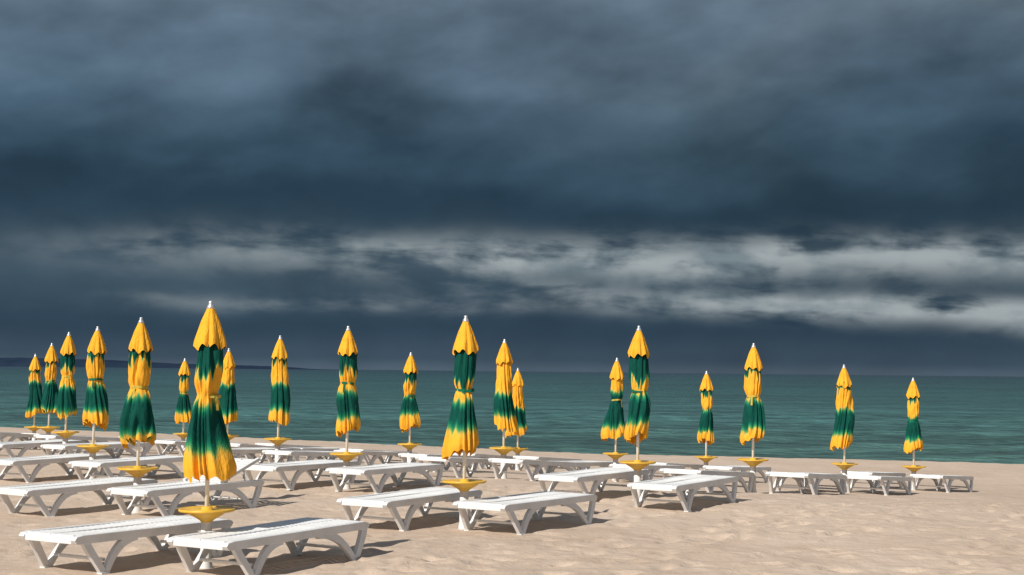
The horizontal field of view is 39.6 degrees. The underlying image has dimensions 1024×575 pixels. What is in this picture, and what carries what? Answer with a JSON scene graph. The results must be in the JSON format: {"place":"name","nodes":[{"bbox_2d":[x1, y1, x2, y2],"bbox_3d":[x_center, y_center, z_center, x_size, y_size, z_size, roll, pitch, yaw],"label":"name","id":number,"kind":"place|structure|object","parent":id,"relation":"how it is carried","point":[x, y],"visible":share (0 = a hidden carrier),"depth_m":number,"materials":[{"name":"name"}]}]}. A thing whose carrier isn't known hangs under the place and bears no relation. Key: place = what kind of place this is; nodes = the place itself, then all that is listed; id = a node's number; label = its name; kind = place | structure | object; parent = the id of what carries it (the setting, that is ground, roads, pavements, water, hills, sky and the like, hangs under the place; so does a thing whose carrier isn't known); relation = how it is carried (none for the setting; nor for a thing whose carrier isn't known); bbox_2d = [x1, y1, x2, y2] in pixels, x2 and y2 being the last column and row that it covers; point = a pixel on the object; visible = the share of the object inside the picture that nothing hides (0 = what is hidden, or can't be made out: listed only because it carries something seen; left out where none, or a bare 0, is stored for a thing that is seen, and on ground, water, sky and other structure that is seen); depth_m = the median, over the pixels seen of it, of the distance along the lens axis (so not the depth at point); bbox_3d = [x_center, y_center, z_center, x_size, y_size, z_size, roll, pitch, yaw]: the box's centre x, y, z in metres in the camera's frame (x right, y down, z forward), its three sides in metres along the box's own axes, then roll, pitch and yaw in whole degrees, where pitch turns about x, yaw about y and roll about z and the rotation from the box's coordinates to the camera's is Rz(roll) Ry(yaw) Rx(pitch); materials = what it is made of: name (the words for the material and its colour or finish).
{"place":"outdoors","nodes":[
{"label":"outdoors","id":0,"kind":"place"},
{"bbox_2d":[0,357,327,369],"bbox_3d":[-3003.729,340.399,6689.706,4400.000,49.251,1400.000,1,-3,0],"label":"distant coast hills","id":1,"kind":"structure","parent":0,"point":[17,362],"depth_m":6044.92,"materials":[{"name":"grey"}]},
{"bbox_2d":[0,427,1023,574],"bbox_3d":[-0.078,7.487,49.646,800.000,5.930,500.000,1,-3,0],"label":"sandy beach ground","id":2,"kind":"structure","parent":0,"point":[927,530],"depth_m":15.84,"materials":[{"name":"beige sand"}]},
{"bbox_2d":[1,432,31,440],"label":"sun lounger","id":3,"kind":"object","parent":2,"relation":"on","point":[3,437],"visible":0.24,"depth_m":35.50,"materials":[{"name":"white plastic"}]},
{"bbox_2d":[0,432,57,449],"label":"sun lounger","id":4,"kind":"object","parent":2,"relation":"on","point":[13,436],"visible":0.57,"depth_m":30.53,"materials":[{"name":"white plastic"}]},
{"bbox_2d":[24,354,42,439],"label":"beach umbrella","id":5,"kind":"object","parent":2,"relation":"on","point":[33,408],"visible":0.96,"depth_m":35.49,"materials":[{"name":"fabric"}]},
{"bbox_2d":[0,439,84,457],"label":"sun lounger","id":6,"kind":"object","parent":2,"relation":"on","point":[25,445],"visible":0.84,"depth_m":25.88,"materials":[{"name":"white plastic"}]},
{"bbox_2d":[37,343,59,439],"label":"beach umbrella","id":7,"kind":"object","parent":2,"relation":"on","point":[49,398],"visible":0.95,"depth_m":30.72,"materials":[{"name":"fabric"}]},
{"bbox_2d":[0,453,110,482],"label":"sun lounger","id":8,"kind":"object","parent":2,"relation":"on","point":[41,461],"visible":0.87,"depth_m":21.56,"materials":[{"name":"white plastic"}]},
{"bbox_2d":[21,433,98,441],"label":"sun lounger","id":9,"kind":"object","parent":2,"relation":"on","point":[53,434],"visible":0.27,"depth_m":34.84,"materials":[{"name":"white plastic"}]},
{"bbox_2d":[52,332,79,453],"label":"beach umbrella","id":10,"kind":"object","parent":2,"relation":"on","point":[66,405],"visible":0.99,"depth_m":25.86,"materials":[{"name":"fabric"}]},
{"bbox_2d":[33,435,119,451],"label":"sun lounger","id":11,"kind":"object","parent":2,"relation":"on","point":[87,438],"visible":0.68,"depth_m":30.40,"materials":[{"name":"white plastic"}]},
{"bbox_2d":[0,477,157,516],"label":"sun lounger","id":12,"kind":"object","parent":2,"relation":"on","point":[66,489],"visible":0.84,"depth_m":16.91,"materials":[{"name":"white plastic"}]},
{"bbox_2d":[76,326,109,478],"bbox_3d":[-6.375,1.817,21.724,0.486,2.450,0.486,2,-3,-15],"label":"beach umbrella","id":13,"kind":"object","parent":2,"relation":"on","point":[96,411],"visible":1,"depth_m":21.65,"materials":[{"name":"fabric"}]},
{"bbox_2d":[40,442,149,457],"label":"sun lounger","id":14,"kind":"object","parent":2,"relation":"on","point":[68,447],"visible":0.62,"depth_m":25.77,"materials":[{"name":"white plastic"}]},
{"bbox_2d":[19,515,232,573],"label":"sun lounger","id":15,"kind":"object","parent":2,"relation":"on","point":[123,533],"visible":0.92,"depth_m":12.22,"materials":[{"name":"white plastic"}]},
{"bbox_2d":[68,455,184,479],"bbox_3d":[-5.781,2.781,21.669,0.742,0.347,1.933,-1,-4,31],"label":"sun lounger","id":16,"kind":"object","parent":2,"relation":"on","point":[157,460],"visible":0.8,"depth_m":21.36,"materials":[{"name":"white plastic"}]},
{"bbox_2d":[117,317,158,513],"bbox_3d":[-4.533,1.586,17.239,0.486,2.450,0.536,3,-4,-40],"label":"beach umbrella","id":17,"kind":"object","parent":2,"relation":"on","point":[137,424],"visible":0.98,"depth_m":17.14,"materials":[{"name":"fabric"}]},
{"bbox_2d":[124,439,185,452],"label":"sun lounger","id":18,"kind":"object","parent":2,"relation":"on","point":[164,445],"visible":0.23,"depth_m":34.68,"materials":[{"name":"white plastic"}]},
{"bbox_2d":[173,358,191,448],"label":"beach umbrella","id":19,"kind":"object","parent":2,"relation":"on","point":[183,412],"visible":0.94,"depth_m":34.30,"materials":[{"name":"fabric"}]},
{"bbox_2d":[106,458,264,515],"bbox_3d":[-3.877,2.384,17.034,0.742,0.618,1.933,-2,-3,33],"label":"sun lounger","id":20,"kind":"object","parent":2,"relation":"on","point":[185,487],"visible":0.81,"depth_m":16.78,"materials":[{"name":"white plastic"}]},
{"bbox_2d":[155,440,237,457],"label":"sun lounger","id":21,"kind":"object","parent":2,"relation":"on","point":[178,444],"visible":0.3,"depth_m":29.17,"materials":[{"name":"white plastic"}]},
{"bbox_2d":[178,301,236,568],"bbox_3d":[-2.651,1.338,12.436,0.497,2.450,0.486,0,-3,8],"label":"beach umbrella","id":22,"kind":"object","parent":2,"relation":"on","point":[208,454],"visible":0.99,"depth_m":12.34,"materials":[{"name":"fabric"}]},
{"bbox_2d":[218,348,238,440],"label":"beach umbrella","id":23,"kind":"object","parent":2,"relation":"on","point":[228,402],"visible":0.93,"depth_m":29.61,"materials":[{"name":"fabric"}]},
{"bbox_2d":[232,447,293,462],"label":"sun lounger","id":24,"kind":"object","parent":2,"relation":"on","point":[241,452],"visible":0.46,"depth_m":25.41,"materials":[{"name":"white plastic"}]},
{"bbox_2d":[230,443,301,460],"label":"sun lounger","id":25,"kind":"object","parent":2,"relation":"on","point":[234,445],"visible":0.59,"depth_m":28.78,"materials":[{"name":"white plastic"}]},
{"bbox_2d":[167,517,368,574],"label":"sun lounger","id":26,"kind":"object","parent":2,"relation":"on","point":[270,537],"visible":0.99,"depth_m":12.23,"materials":[{"name":"white plastic"}]},
{"bbox_2d":[264,335,291,461],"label":"beach umbrella","id":27,"kind":"object","parent":2,"relation":"on","point":[279,411],"visible":1,"depth_m":25.03,"materials":[{"name":"fabric"}]},
{"bbox_2d":[255,443,320,455],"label":"sun lounger","id":28,"kind":"object","parent":2,"relation":"on","point":[270,444],"visible":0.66,"depth_m":37.25,"materials":[{"name":"white plastic"}]},
{"bbox_2d":[245,459,359,490],"bbox_3d":[-3.079,2.734,20.773,0.742,0.347,1.933,-1,-4,31],"label":"sun lounger","id":29,"kind":"object","parent":2,"relation":"on","point":[301,467],"visible":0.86,"depth_m":20.41,"materials":[{"name":"white plastic"}]},
{"bbox_2d":[262,450,363,468],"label":"sun lounger","id":30,"kind":"object","parent":2,"relation":"on","point":[312,455],"visible":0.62,"depth_m":24.47,"materials":[{"name":"white plastic"}]},
{"bbox_2d":[286,447,353,460],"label":"sun lounger","id":31,"kind":"object","parent":2,"relation":"on","point":[319,449],"visible":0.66,"depth_m":33.10,"materials":[{"name":"white plastic"}]},
{"bbox_2d":[330,326,363,488],"bbox_3d":[-2.355,1.773,20.331,0.486,2.450,0.486,-1,-4,17],"label":"beach umbrella","id":32,"kind":"object","parent":2,"relation":"on","point":[348,415],"visible":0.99,"depth_m":20.26,"materials":[{"name":"fabric"}]},
{"bbox_2d":[334,450,417,464],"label":"sun lounger","id":33,"kind":"object","parent":2,"relation":"on","point":[379,454],"visible":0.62,"depth_m":28.20,"materials":[{"name":"white plastic"}]},
{"bbox_2d":[339,448,412,463],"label":"sun lounger","id":34,"kind":"object","parent":2,"relation":"on","point":[369,459],"visible":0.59,"depth_m":32.39,"materials":[{"name":"white plastic"}]},
{"bbox_2d":[325,462,444,493],"bbox_3d":[-1.779,2.705,20.175,0.742,0.347,1.933,-1,-4,32],"label":"sun lounger","id":35,"kind":"object","parent":2,"relation":"on","point":[387,470],"visible":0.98,"depth_m":19.87,"materials":[{"name":"white plastic"}]},
{"bbox_2d":[336,487,482,530],"bbox_3d":[-1.127,2.505,16.079,0.742,0.347,1.933,-1,-4,31],"label":"sun lounger","id":36,"kind":"object","parent":2,"relation":"on","point":[416,499],"visible":0.89,"depth_m":15.68,"materials":[{"name":"white plastic"}]},
{"bbox_2d":[398,352,421,461],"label":"beach umbrella","id":37,"kind":"object","parent":2,"relation":"on","point":[409,416],"visible":0.99,"depth_m":28.24,"materials":[{"name":"fabric"}]},
{"bbox_2d":[398,453,479,472],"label":"sun lounger","id":38,"kind":"object","parent":2,"relation":"on","point":[412,460],"visible":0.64,"depth_m":27.83,"materials":[{"name":"white plastic"}]},
{"bbox_2d":[415,456,507,477],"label":"sun lounger","id":39,"kind":"object","parent":2,"relation":"on","point":[453,461],"visible":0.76,"depth_m":23.55,"materials":[{"name":"white plastic"}]},
{"bbox_2d":[441,315,485,529],"bbox_3d":[-0.522,1.530,15.649,0.492,2.450,0.486,0,-4,1],"label":"beach umbrella","id":40,"kind":"object","parent":2,"relation":"on","point":[461,435],"visible":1,"depth_m":15.57,"materials":[{"name":"fabric"}]},
{"bbox_2d":[453,453,514,469],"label":"sun lounger","id":41,"kind":"object","parent":2,"relation":"on","point":[485,456],"visible":0.56,"depth_m":32.00,"materials":[{"name":"white plastic"}]},
{"bbox_2d":[489,339,518,478],"bbox_3d":[-0.130,2.087,23.824,0.496,2.450,0.486,-1,-4,26],"label":"beach umbrella","id":42,"kind":"object","parent":2,"relation":"on","point":[504,413],"visible":1,"depth_m":23.73,"materials":[{"name":"fabric"}]},
{"bbox_2d":[505,368,527,469],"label":"beach umbrella","id":43,"kind":"object","parent":2,"relation":"on","point":[517,394],"visible":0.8,"depth_m":32.20,"materials":[{"name":"fabric"}]},
{"bbox_2d":[453,491,596,534],"bbox_3d":[0.174,2.505,15.780,0.742,0.347,1.933,-2,-4,33],"label":"sun lounger","id":44,"kind":"object","parent":2,"relation":"on","point":[532,503],"visible":0.99,"depth_m":15.46,"materials":[{"name":"white plastic"}]},
{"bbox_2d":[488,458,584,480],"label":"sun lounger","id":45,"kind":"object","parent":2,"relation":"on","point":[538,465],"visible":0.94,"depth_m":23.22,"materials":[{"name":"white plastic"}]},
{"bbox_2d":[513,456,581,471],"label":"sun lounger","id":46,"kind":"object","parent":2,"relation":"on","point":[519,468],"visible":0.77,"depth_m":31.64,"materials":[{"name":"white plastic"}]},
{"bbox_2d":[543,460,619,472],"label":"sun lounger","id":47,"kind":"object","parent":2,"relation":"on","point":[588,463],"visible":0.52,"depth_m":27.16,"materials":[{"name":"white plastic"}]},
{"bbox_2d":[534,467,649,494],"bbox_3d":[1.111,2.686,19.375,0.742,0.347,1.933,-2,-4,34],"label":"sun lounger","id":48,"kind":"object","parent":2,"relation":"on","point":[598,477],"visible":0.89,"depth_m":19.01,"materials":[{"name":"white plastic"}]},
{"bbox_2d":[601,358,627,480],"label":"beach umbrella","id":49,"kind":"object","parent":2,"relation":"on","point":[613,425],"visible":0.98,"depth_m":27.03,"materials":[{"name":"fabric"}]},
{"bbox_2d":[619,326,655,498],"bbox_3d":[1.687,1.734,19.031,0.486,2.450,0.486,-1,-4,22],"label":"beach umbrella","id":50,"kind":"object","parent":2,"relation":"on","point":[636,427],"visible":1,"depth_m":18.96,"materials":[{"name":"fabric"}]},
{"bbox_2d":[609,464,684,481],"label":"sun lounger","id":51,"kind":"object","parent":2,"relation":"on","point":[654,468],"visible":0.59,"depth_m":26.36,"materials":[{"name":"white plastic"}]},
{"bbox_2d":[642,462,703,475],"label":"sun lounger","id":52,"kind":"object","parent":2,"relation":"on","point":[695,466],"visible":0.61,"depth_m":30.20,"materials":[{"name":"white plastic"}]},
{"bbox_2d":[627,474,738,511],"bbox_3d":[2.221,2.642,18.276,0.742,0.347,1.933,-2,-4,32],"label":"sun lounger","id":53,"kind":"object","parent":2,"relation":"on","point":[691,484],"visible":1,"depth_m":17.93,"materials":[{"name":"white plastic"}]},
{"bbox_2d":[695,371,717,469],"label":"beach umbrella","id":54,"kind":"object","parent":2,"relation":"on","point":[705,434],"visible":1,"depth_m":30.11,"materials":[{"name":"fabric"}]},
{"bbox_2d":[659,468,754,492],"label":"sun lounger","id":55,"kind":"object","parent":2,"relation":"on","point":[680,472],"visible":0.77,"depth_m":21.20,"materials":[{"name":"white plastic"}]},
{"bbox_2d":[703,465,770,482],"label":"sun lounger","id":56,"kind":"object","parent":2,"relation":"on","point":[741,468],"visible":0.73,"depth_m":29.60,"materials":[{"name":"white plastic"}]},
{"bbox_2d":[737,343,768,492],"bbox_3d":[3.784,2.097,22.311,0.486,2.450,0.492,1,-3,-2],"label":"beach umbrella","id":57,"kind":"object","parent":2,"relation":"on","point":[753,425],"visible":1,"depth_m":22.24,"materials":[{"name":"fabric"}]},
{"bbox_2d":[766,471,846,494],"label":"sun lounger","id":58,"kind":"object","parent":2,"relation":"on","point":[808,477],"visible":0.99,"depth_m":21.81,"materials":[{"name":"white plastic"}]},
{"bbox_2d":[775,472,842,491],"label":"sun lounger","id":59,"kind":"object","parent":2,"relation":"on","point":[782,482],"visible":0.24,"depth_m":25.52,"materials":[{"name":"white plastic"}]},
{"bbox_2d":[830,365,857,491],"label":"beach umbrella","id":60,"kind":"object","parent":2,"relation":"on","point":[842,435],"visible":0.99,"depth_m":26.13,"materials":[{"name":"fabric"}]},
{"bbox_2d":[841,471,905,487],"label":"sun lounger","id":61,"kind":"object","parent":2,"relation":"on","point":[876,474],"visible":0.7,"depth_m":29.23,"materials":[{"name":"white plastic"}]},
{"bbox_2d":[846,475,911,495],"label":"sun lounger","id":62,"kind":"object","parent":2,"relation":"on","point":[870,478],"visible":0.95,"depth_m":25.60,"materials":[{"name":"white plastic"}]},
{"bbox_2d":[902,378,925,489],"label":"beach umbrella","id":63,"kind":"object","parent":2,"relation":"on","point":[913,443],"visible":0.99,"depth_m":29.21,"materials":[{"name":"fabric"}]},
{"bbox_2d":[910,474,973,492],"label":"sun lounger","id":64,"kind":"object","parent":2,"relation":"on","point":[942,478],"visible":0.98,"depth_m":28.74,"materials":[{"name":"white plastic"}]},
{"bbox_2d":[0,366,1023,463],"bbox_3d":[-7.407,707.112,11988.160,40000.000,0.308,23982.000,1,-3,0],"label":"sea","id":65,"kind":"structure","parent":0,"point":[976,419],"depth_m":114.53,"materials":[{"name":"liquid"}]},
{"bbox_2d":[0,0,1023,376],"label":"sky","id":66,"kind":"structure","parent":0,"point":[824,186],"materials":[{"name":"grey"}]}
]}

